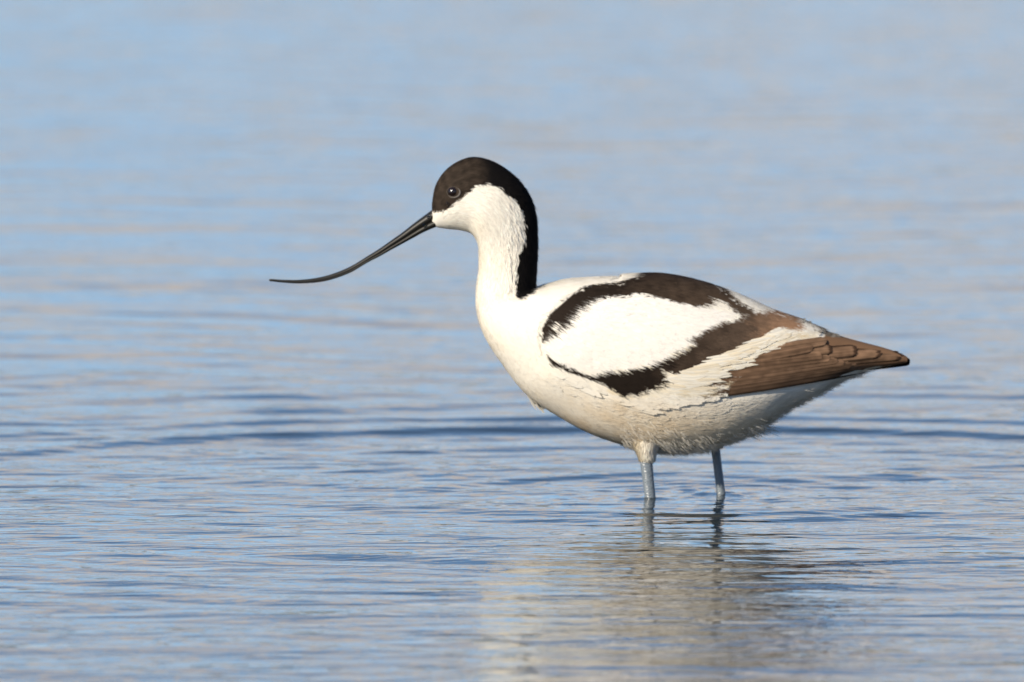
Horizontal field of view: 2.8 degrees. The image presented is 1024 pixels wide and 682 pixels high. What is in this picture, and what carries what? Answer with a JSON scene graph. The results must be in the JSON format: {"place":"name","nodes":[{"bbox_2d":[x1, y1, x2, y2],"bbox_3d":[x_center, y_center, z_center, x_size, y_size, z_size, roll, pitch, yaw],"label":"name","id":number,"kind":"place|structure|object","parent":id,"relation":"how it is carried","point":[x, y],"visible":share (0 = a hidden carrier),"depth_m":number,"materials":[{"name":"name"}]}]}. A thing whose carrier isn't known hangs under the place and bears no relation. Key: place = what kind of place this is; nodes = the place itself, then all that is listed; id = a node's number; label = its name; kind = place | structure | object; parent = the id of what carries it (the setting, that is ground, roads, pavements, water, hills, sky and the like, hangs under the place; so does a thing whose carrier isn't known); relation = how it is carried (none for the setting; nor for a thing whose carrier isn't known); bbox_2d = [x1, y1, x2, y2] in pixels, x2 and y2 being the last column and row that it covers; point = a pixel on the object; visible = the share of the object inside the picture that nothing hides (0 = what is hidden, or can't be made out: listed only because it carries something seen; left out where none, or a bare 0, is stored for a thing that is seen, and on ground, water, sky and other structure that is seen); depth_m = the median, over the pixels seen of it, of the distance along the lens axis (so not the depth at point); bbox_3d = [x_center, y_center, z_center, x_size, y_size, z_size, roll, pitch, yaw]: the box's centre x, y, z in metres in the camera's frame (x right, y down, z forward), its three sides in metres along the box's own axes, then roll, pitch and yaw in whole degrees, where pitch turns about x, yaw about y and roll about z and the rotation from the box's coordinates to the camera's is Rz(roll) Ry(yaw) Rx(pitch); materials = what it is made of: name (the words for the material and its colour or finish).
{"place":"outdoors","nodes":[
{"label":"outdoors","id":0,"kind":"place"},
{"bbox_2d":[0,0,1023,681],"bbox_3d":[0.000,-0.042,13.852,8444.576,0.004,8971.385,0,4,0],"label":"water","id":1,"kind":"structure","parent":0,"point":[222,458],"depth_m":13.28,"materials":[{"name":"blue liquid"}]},
{"bbox_2d":[269,157,909,497],"bbox_3d":[0.045,0.023,12.002,0.372,0.260,0.083,0,4,0],"label":"avocet","id":2,"kind":"object","parent":1,"relation":"in","point":[647,367],"visible":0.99,"depth_m":11.97,"materials":[{"name":"white"}]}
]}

